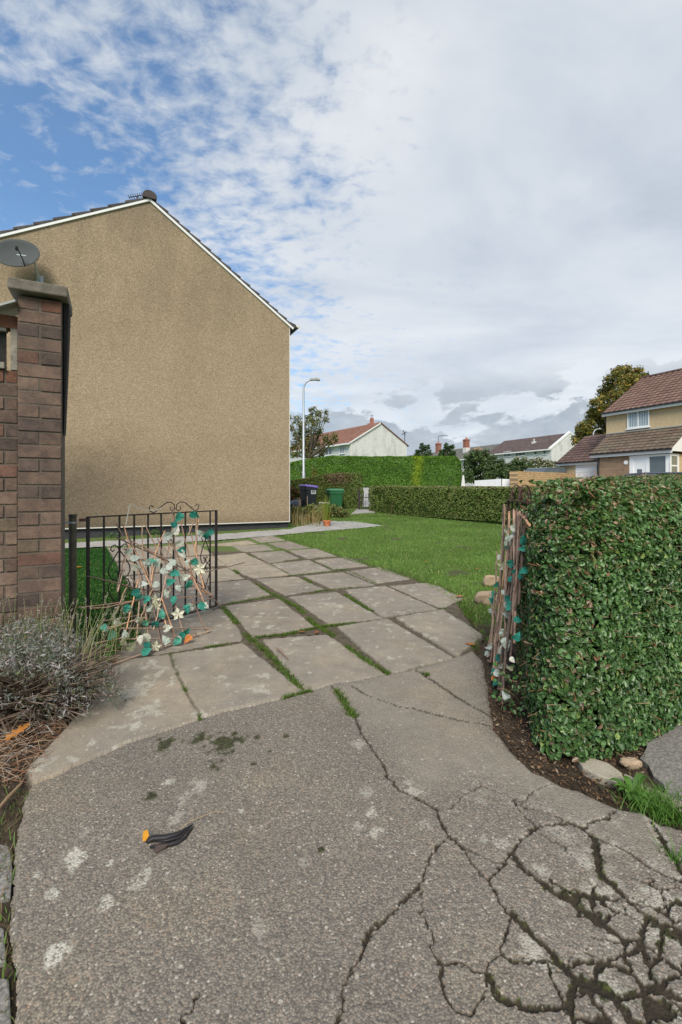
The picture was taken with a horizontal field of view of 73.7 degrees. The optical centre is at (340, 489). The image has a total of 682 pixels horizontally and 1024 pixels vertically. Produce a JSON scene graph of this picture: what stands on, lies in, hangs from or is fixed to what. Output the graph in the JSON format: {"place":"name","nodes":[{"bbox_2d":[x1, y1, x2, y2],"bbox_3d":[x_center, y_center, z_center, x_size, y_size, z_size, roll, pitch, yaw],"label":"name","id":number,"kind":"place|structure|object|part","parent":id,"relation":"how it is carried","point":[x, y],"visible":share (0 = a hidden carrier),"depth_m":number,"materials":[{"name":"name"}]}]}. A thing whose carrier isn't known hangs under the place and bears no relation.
{"place":"outdoors","nodes":[
{"label":"outdoors","id":0,"kind":"place"},
{"bbox_2d":[0,845,12,1023],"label":"pavement","id":1,"kind":"structure","parent":0,"point":[5,1017],"depth_m":1.12,"materials":[{"name":"concrete"}]},
{"bbox_2d":[65,521,382,547],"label":"path","id":2,"kind":"structure","parent":0,"point":[308,528],"depth_m":10.59,"materials":[{"name":"grey concrete"}]},
{"bbox_2d":[317,496,331,525],"bbox_3d":[-0.434,0.550,12.410,0.458,0.904,0.304,0,0,0],"label":"plant pot","id":3,"kind":"object","parent":2,"relation":"on","point":[326,516],"visible":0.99,"depth_m":12.38,"materials":[{"name":"ceramic"}]},
{"bbox_2d":[26,536,482,786],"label":"driveway","id":4,"kind":"structure","parent":0,"point":[217,680],"depth_m":3.16,"materials":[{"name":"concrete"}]},
{"bbox_2d":[68,624,142,660],"bbox_3d":[-1.699,1.021,3.056,0.548,0.128,0.670,0,0,0],"label":"ground cover","id":5,"kind":"object","parent":4,"relation":"on","point":[118,644],"visible":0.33,"depth_m":3.11,"materials":[{"name":"green plant"}]},
{"bbox_2d":[78,504,244,663],"bbox_3d":[-1.226,0.594,3.397,0.518,0.984,1.458,0,0,34],"label":"leaf trellis","id":6,"kind":"object","parent":4,"relation":"on","point":[185,635],"visible":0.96,"depth_m":3.23,"materials":[{"name":"wood"}]},
{"bbox_2d":[168,528,483,720],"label":"joint grass","id":7,"kind":"structure","parent":4,"relation":"in","point":[343,701],"depth_m":3.44,"materials":[{"name":"green plant"}]},
{"bbox_2d":[0,507,681,1023],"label":"garden ground","id":8,"kind":"structure","parent":0,"point":[6,817],"depth_m":2.90,"materials":[{"name":"soil"}]},
{"bbox_2d":[0,299,17,656],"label":"brick outbuilding","id":9,"kind":"structure","parent":8,"relation":"on","point":[8,472],"depth_m":2.53,"materials":[{"name":"brown brick"}]},
{"bbox_2d":[0,327,17,370],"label":"window frame","id":10,"kind":"structure","parent":9,"relation":"in","point":[13,332],"depth_m":2.54,"materials":[{"name":"white plastic"}]},
{"bbox_2d":[0,782,21,807],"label":"stick","id":11,"kind":"object","parent":8,"relation":"on","point":[8,796],"visible":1,"depth_m":1.58,"materials":[{"name":"brown wood"}]},
{"bbox_2d":[0,785,30,1022],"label":"edge weeds","id":12,"kind":"object","parent":8,"relation":"on","point":[5,938],"visible":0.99,"depth_m":1.30,"materials":[{"name":"green plant"}]},
{"bbox_2d":[7,277,71,665],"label":"brick pier","id":13,"kind":"structure","parent":8,"relation":"on","point":[44,315],"depth_m":2.55,"materials":[{"name":"brick"}]},
{"bbox_2d":[1,636,123,687],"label":"tall grass","id":14,"kind":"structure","parent":8,"relation":"on","point":[78,653],"depth_m":2.60,"materials":[{"name":"plant"}]},
{"bbox_2d":[0,631,125,788],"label":"dead stems","id":15,"kind":"object","parent":8,"relation":"on","point":[41,727],"visible":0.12,"depth_m":1.94,"materials":[{"name":"brown plant"}]},
{"bbox_2d":[5,723,28,739],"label":"oak leaf","id":16,"kind":"object","parent":15,"relation":"on","point":[21,728],"visible":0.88,"depth_m":1.97,"materials":[{"name":"plant"}]},
{"bbox_2d":[65,514,76,647],"bbox_3d":[-1.831,0.657,3.042,0.116,0.985,0.052,0,0,-33],"label":"gate post","id":17,"kind":"object","parent":8,"relation":"on","point":[72,522],"visible":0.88,"depth_m":3.04,"materials":[{"name":"metal"}]},
{"bbox_2d":[79,501,217,640],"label":"iron gate","id":18,"kind":"structure","parent":17,"relation":"attached to","point":[87,520],"depth_m":3.40,"materials":[{"name":"black metal"}]},
{"bbox_2d":[0,592,158,739],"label":"lavender","id":19,"kind":"object","parent":8,"relation":"on","point":[43,691],"visible":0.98,"depth_m":2.15,"materials":[{"name":"grey plant"}]},
{"bbox_2d":[65,547,144,631],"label":"artificial turf","id":20,"kind":"structure","parent":8,"relation":"on","point":[95,559],"depth_m":5.20,"materials":[{"name":"green plant"}]},
{"bbox_2d":[96,639,124,667],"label":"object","id":21,"kind":"object","parent":8,"relation":"on","point":[104,648],"visible":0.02,"depth_m":3.23,"materials":[{"name":"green plant"}]},
{"bbox_2d":[100,524,294,537],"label":"wall weeds","id":22,"kind":"object","parent":8,"relation":"on","point":[113,536],"depth_m":10.59,"materials":[{"name":"green plant"}]},
{"bbox_2d":[290,487,300,501],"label":"red leaved bush","id":23,"kind":"object","parent":8,"relation":"on","point":[293,491],"visible":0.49,"depth_m":18.15,"materials":[{"name":"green plant"}]},
{"bbox_2d":[290,499,301,509],"bbox_3d":[-1.681,0.575,17.198,0.747,0.418,0.579,0,0,0],"label":"rubbish bag","id":24,"kind":"object","parent":8,"relation":"on","point":[295,502],"visible":0.45,"depth_m":16.98,"materials":[{"name":"blue plastic"}]},
{"bbox_2d":[290,503,322,522],"bbox_3d":[-1.027,0.696,13.883,1.147,0.598,0.931,0,0,0],"label":"garden shrub","id":25,"kind":"object","parent":8,"relation":"on","point":[311,506],"visible":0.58,"depth_m":13.79,"materials":[{"name":"green plant"}]},
{"bbox_2d":[291,506,323,526],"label":"dry stalks","id":26,"kind":"object","parent":8,"relation":"on","point":[301,521],"visible":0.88,"depth_m":12.87,"materials":[{"name":"beige plant"}]},
{"bbox_2d":[299,484,317,507],"bbox_3d":[-1.236,0.354,17.028,0.549,1.091,0.679,0,0,-29],"label":"wheelie bin","id":27,"kind":"object","parent":8,"relation":"on","point":[309,491],"visible":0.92,"depth_m":16.78,"materials":[{"name":"grey plastic"}]},
{"bbox_2d":[317,503,350,517],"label":"garden shrub","id":28,"kind":"object","parent":8,"relation":"on","point":[335,511],"visible":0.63,"depth_m":14.91,"materials":[{"name":"green plant"}]},
{"bbox_2d":[9,651,681,1023],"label":"forecourt","id":29,"kind":"structure","parent":8,"relation":"on","point":[415,847],"depth_m":1.26,"materials":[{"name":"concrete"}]},
{"bbox_2d":[142,811,218,852],"bbox_3d":[-0.483,1.070,1.433,0.257,0.029,0.088,0,0,-28],"label":"work glove","id":30,"kind":"object","parent":29,"relation":"on","point":[169,837],"visible":1,"depth_m":1.40,"materials":[{"name":"fabric"}]},
{"bbox_2d":[270,510,549,645],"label":"lawn grass","id":31,"kind":"structure","parent":8,"relation":"on","point":[426,527],"depth_m":8.79,"materials":[{"name":"green plant"}]},
{"bbox_2d":[463,603,489,646],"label":"edge litter","id":32,"kind":"object","parent":8,"relation":"on","point":[482,623],"visible":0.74,"depth_m":3.78,"materials":[{"name":"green plant"}]},
{"bbox_2d":[474,591,502,605],"bbox_3d":[1.419,1.061,4.405,0.273,0.151,0.173,0,0,0],"label":"rock","id":33,"kind":"object","parent":8,"relation":"on","point":[482,597],"visible":0.52,"depth_m":4.34,"materials":[{"name":"beige stone"}]},
{"bbox_2d":[482,575,498,586],"bbox_3d":[1.712,1.039,5.177,0.206,0.152,0.124,0,0,0],"label":"rock","id":34,"kind":"object","parent":8,"relation":"on","point":[489,580],"visible":0.71,"depth_m":5.13,"materials":[{"name":"beige stone"}]},
{"bbox_2d":[507,485,546,683],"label":"iron gate","id":35,"kind":"structure","parent":8,"relation":"on","point":[520,494],"depth_m":2.84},
{"bbox_2d":[484,504,530,703],"bbox_3d":[0.928,0.581,2.647,0.141,0.981,1.150,0,0,12],"label":"leaf trellis","id":36,"kind":"object","parent":35,"relation":"attached to","point":[513,547],"visible":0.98,"depth_m":2.44,"materials":[{"name":"wood"}]},
{"bbox_2d":[501,512,564,702],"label":"cut stems","id":37,"kind":"object","parent":8,"relation":"on","point":[525,604],"visible":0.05,"depth_m":2.13,"materials":[{"name":"brown wood"}]},
{"bbox_2d":[488,665,666,809],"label":"hedge litter","id":38,"kind":"object","parent":8,"relation":"on","point":[554,761],"visible":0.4,"depth_m":1.85,"materials":[{"name":"brown plant"}]},
{"bbox_2d":[489,645,674,762],"bbox_3d":[1.238,0.934,2.096,0.955,0.370,0.619,0,0,0],"label":"ivy","id":39,"kind":"object","parent":8,"relation":"on","point":[514,688],"visible":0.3,"depth_m":2.22,"materials":[{"name":"green plant"}]},
{"bbox_2d":[510,470,681,761],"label":"privet hedge","id":40,"kind":"object","parent":8,"relation":"on","point":[612,557],"visible":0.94,"depth_m":1.94,"materials":[{"name":"green plant"}]},
{"bbox_2d":[576,757,623,787],"bbox_3d":[1.009,1.101,1.776,0.178,0.038,0.113,0,0,44],"label":"kerb stone","id":41,"kind":"object","parent":8,"relation":"on","point":[599,770],"visible":0.68,"depth_m":1.75,"materials":[{"name":"grey stone"}]},
{"bbox_2d":[609,773,650,807],"bbox_3d":[1.049,1.061,1.612,0.142,0.049,0.148,0,0,0],"label":"dandelion weed","id":42,"kind":"object","parent":8,"relation":"on","point":[621,785],"visible":0.92,"depth_m":1.63,"materials":[{"name":"green plant"}]},
{"bbox_2d":[619,757,641,769],"bbox_3d":[1.152,1.089,1.810,0.085,0.043,0.049,0,0,0],"label":"stone","id":43,"kind":"object","parent":8,"relation":"on","point":[631,762],"visible":0.98,"depth_m":1.80,"materials":[{"name":"beige stone"}]},
{"bbox_2d":[594,770,681,868],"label":"grass clump","id":44,"kind":"object","parent":8,"relation":"on","point":[667,809],"visible":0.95,"depth_m":1.54,"materials":[{"name":"green plant"}]},
{"bbox_2d":[625,472,681,475],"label":"parked car","id":45,"kind":"object","parent":8,"relation":"on","point":[643,473],"visible":0.16,"depth_m":17.06,"materials":[{"name":"blue paint"}]},
{"bbox_2d":[0,0,681,454],"label":"sky","id":46,"kind":"structure","parent":0,"point":[466,215],"materials":[{"name":"blue"}]},
{"bbox_2d":[351,509,374,514],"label":"gate path","id":47,"kind":"structure","parent":0,"point":[357,511],"depth_m":16.94,"materials":[{"name":"grey concrete"}]},
{"bbox_2d":[358,489,368,509],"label":"iron gate","id":48,"kind":"structure","parent":47,"relation":"on","point":[361,497],"depth_m":17.70,"materials":[{"name":"black metal"}]},
{"bbox_2d":[315,485,473,506],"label":"road","id":49,"kind":"structure","parent":0,"point":[366,500],"depth_m":22.22,"materials":[{"name":"grey asphalt"}]},
{"bbox_2d":[525,467,566,472],"bbox_3d":[12.262,-0.490,28.500,3.920,1.749,1.840,0,0,-24],"label":"parked car","id":50,"kind":"object","parent":49,"relation":"on","point":[555,470],"visible":0.14,"depth_m":28.16,"materials":[{"name":"paint"}]},
{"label":"windows","id":51,"kind":"part","parent":50,"relation":"part of","materials":[{"name":"grey glass"}]},
{"bbox_2d":[431,437,469,476],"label":"terrace house","id":52,"kind":"structure","parent":0,"point":[466,445],"depth_m":75.65,"materials":[{"name":"grey tile"}]},
{"bbox_2d":[640,724,681,800],"bbox_3d":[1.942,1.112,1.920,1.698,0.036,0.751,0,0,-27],"label":"boulder","id":53,"kind":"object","parent":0,"point":[662,761],"visible":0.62,"depth_m":1.84,"materials":[{"name":"stone"}]},
{"bbox_2d":[646,787,681,814],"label":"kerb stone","id":54,"kind":"object","parent":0,"point":[680,804],"visible":0.24,"depth_m":1.59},
{"bbox_3d":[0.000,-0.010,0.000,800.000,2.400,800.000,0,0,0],"label":"ground","id":55,"kind":"structure","parent":0,"visible":0},
{"bbox_2d":[0,190,299,538],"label":"pebbledashed house","id":56,"kind":"structure","parent":55,"relation":"on","point":[179,373],"depth_m":10.74,"materials":[{"name":"pebbledash render"},{"name":"white painted trim"},{"name":"dark roof tile"}]},
{"bbox_2d":[0,239,42,282],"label":"satellite dish","id":57,"kind":"object","parent":56,"relation":"attached to","point":[18,253],"visible":0.99,"depth_m":9.18,"materials":[{"name":"grey paint"}]},
{"bbox_2d":[128,192,141,199],"bbox_3d":[-6.018,-8.298,13.425,0.493,1.073,0.027,0,0,-26],"label":"tv aerial","id":58,"kind":"object","parent":56,"relation":"attached to","point":[137,196],"visible":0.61,"depth_m":13.40,"materials":[{"name":"metal"}]},
{"bbox_2d":[302,377,319,477],"bbox_3d":[-1.362,-2.255,20.600,0.808,5.678,0.260,0,0,0],"label":"street lamp","id":59,"kind":"object","parent":55,"relation":"on","point":[303,432],"visible":0.95,"depth_m":20.57,"materials":[{"name":"metal"}]},
{"bbox_2d":[290,406,337,458],"bbox_3d":[-2.106,-3.165,33.083,3.777,5.758,3.253,0,0,-14],"label":"autumn tree","id":60,"kind":"object","parent":55,"relation":"on","point":[296,446],"visible":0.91,"depth_m":32.95,"materials":[{"name":"green plant"}]},
{"bbox_2d":[290,472,363,508],"bbox_3d":[-1.049,0.110,19.609,4.442,1.680,1.425,0,0,26],"label":"hedge","id":61,"kind":"object","parent":55,"relation":"on","point":[350,484],"visible":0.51,"depth_m":18.59,"materials":[{"name":"green plant"}]},
{"bbox_2d":[325,489,344,506],"bbox_3d":[-0.245,0.444,17.630,0.605,0.970,0.739,0,0,-14],"label":"wheelie bin","id":62,"kind":"object","parent":55,"relation":"on","point":[336,497],"visible":0.73,"depth_m":17.32,"materials":[{"name":"green plastic"}]},
{"bbox_2d":[290,415,408,476],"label":"white gabled house","id":63,"kind":"structure","parent":55,"relation":"on","point":[371,438],"depth_m":56.66,"materials":[{"name":"white paint"}]},
{"bbox_2d":[325,447,331,455],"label":"window","id":64,"kind":"structure","parent":63,"relation":"in","point":[329,451],"depth_m":57.70,"materials":[{"name":"white glass"}]},
{"bbox_2d":[339,446,344,453],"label":"window","id":65,"kind":"structure","parent":63,"relation":"in","point":[341,448],"depth_m":55.42,"materials":[{"name":"white glass"}]},
{"bbox_2d":[290,455,461,486],"bbox_3d":[1.765,-1.012,26.022,10.024,1.923,1.771,0,0,3],"label":"conifer hedge","id":66,"kind":"object","parent":55,"relation":"on","point":[399,471],"visible":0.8,"depth_m":25.26,"materials":[{"name":"green plant"}]},
{"bbox_2d":[414,443,432,460],"bbox_3d":[5.586,-1.797,31.030,1.257,2.802,1.035,0,0,0],"label":"tree","id":67,"kind":"object","parent":55,"relation":"on","point":[423,447],"visible":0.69,"depth_m":30.90,"materials":[{"name":"green plant"}]},
{"bbox_2d":[414,442,441,459],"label":"terrace house","id":68,"kind":"structure","parent":55,"relation":"on","point":[437,446],"depth_m":83.82,"materials":[{"name":"red brick"}]},
{"bbox_2d":[438,442,455,482],"bbox_3d":[7.321,-1.802,31.105,1.312,2.812,1.158,0,0,40],"label":"tree","id":69,"kind":"object","parent":55,"relation":"on","point":[447,448],"visible":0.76,"depth_m":31.07,"materials":[{"name":"green plant"}]},
{"bbox_2d":[460,475,464,485],"bbox_3d":[6.816,-0.341,25.550,0.300,0.950,0.300,0,0,0],"label":"rendered post","id":70,"kind":"object","parent":55,"relation":"on","point":[462,481],"visible":0.57,"depth_m":25.40,"materials":[{"name":"white paint"}]},
{"bbox_2d":[368,485,572,526],"bbox_3d":[4.985,0.402,12.705,1.031,1.173,12.105,0,0,-37],"label":"box hedge","id":71,"kind":"object","parent":55,"relation":"on","point":[476,504],"visible":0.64,"depth_m":14.25,"materials":[{"name":"green plant"}]},
{"bbox_2d":[454,444,510,485],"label":"terrace house","id":72,"kind":"structure","parent":55,"relation":"on","point":[489,447],"depth_m":72.66,"materials":[{"name":"grey tile"}]},
{"bbox_2d":[503,451,510,457],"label":"window","id":73,"kind":"structure","parent":72,"relation":"in","point":[504,455],"depth_m":64.69,"materials":[{"name":"grey glass"}]},
{"bbox_2d":[462,448,519,483],"bbox_3d":[9.422,-1.511,28.930,4.109,2.342,2.484,0,0,0],"label":"dark shrub","id":74,"kind":"object","parent":55,"relation":"on","point":[484,469],"visible":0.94,"depth_m":28.62,"materials":[{"name":"green plant"}]},
{"bbox_2d":[474,478,509,488],"bbox_3d":[8.053,-0.041,24.048,0.291,1.083,2.357,0,0,-43],"label":"white fence","id":75,"kind":"object","parent":55,"relation":"on","point":[499,482],"visible":0.48,"depth_m":23.96,"materials":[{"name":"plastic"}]},
{"bbox_2d":[511,459,537,470],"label":"dark shrub","id":76,"kind":"object","parent":55,"relation":"on","point":[524,466],"visible":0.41,"depth_m":30.55,"materials":[{"name":"green plant"}]},
{"bbox_2d":[489,431,575,478],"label":"terrace house","id":77,"kind":"structure","parent":55,"relation":"on","point":[556,447],"depth_m":61.30,"materials":[{"name":"white paint"}]},
{"bbox_2d":[515,452,524,455],"bbox_3d":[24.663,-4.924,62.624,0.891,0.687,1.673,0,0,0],"label":"window","id":78,"kind":"structure","parent":77,"relation":"in","point":[523,453],"depth_m":62.61,"materials":[{"name":"grey glass"}]},
{"bbox_2d":[513,456,558,467],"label":"flowering shrub","id":79,"kind":"object","parent":55,"relation":"on","point":[537,461],"visible":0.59,"depth_m":32.47,"materials":[{"name":"green plant"}]},
{"bbox_2d":[510,471,574,486],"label":"brick garden wall","id":80,"kind":"structure","parent":55,"relation":"on","point":[516,477],"depth_m":23.63,"materials":[{"name":"beige brick"}]},
{"bbox_2d":[570,362,648,445],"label":"autumn tree","id":81,"kind":"object","parent":55,"relation":"on","point":[614,389],"visible":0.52,"depth_m":44.57,"materials":[{"name":"green plant"}]},
{"bbox_2d":[555,368,681,477],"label":"cream house","id":82,"kind":"structure","parent":55,"relation":"on","point":[643,414],"depth_m":24.45,"materials":[{"name":"brown tile"}]},
{"bbox_2d":[576,464,596,477],"bbox_3d":[14.697,-0.598,27.296,0.035,2.090,1.365,0,0,-26],"label":"garage door","id":83,"kind":"structure","parent":82,"relation":"in","point":[587,470],"depth_m":27.25,"materials":[{"name":"white plastic"}]},
{"bbox_2d":[626,410,650,429],"bbox_3d":[16.015,-3.814,24.546,0.090,1.046,1.270,0,0,-26],"label":"window","id":84,"kind":"structure","parent":82,"relation":"in","point":[640,419],"depth_m":24.51,"materials":[{"name":"white plastic"}]},
{"bbox_2d":[634,457,644,472],"bbox_3d":[15.301,-0.427,23.308,0.050,2.454,0.608,0,0,-26],"label":"door","id":85,"kind":"structure","parent":82,"relation":"in","point":[639,463],"depth_m":23.30,"materials":[{"name":"white plastic"}]},
{"bbox_2d":[650,456,665,471],"bbox_3d":[15.689,-0.577,22.537,0.020,2.154,0.758,0,0,-26],"label":"porch window","id":86,"kind":"structure","parent":82,"relation":"in","point":[657,463],"depth_m":22.50,"materials":[{"name":"grey glass"}]},
{"bbox_2d":[672,456,676,471],"bbox_3d":[16.223,-0.427,22.171,0.550,2.454,0.020,0,0,-26],"label":"side window","id":87,"kind":"structure","parent":82,"relation":"in","point":[674,458],"depth_m":22.17,"materials":[{"name":"beige glass"}]}
]}

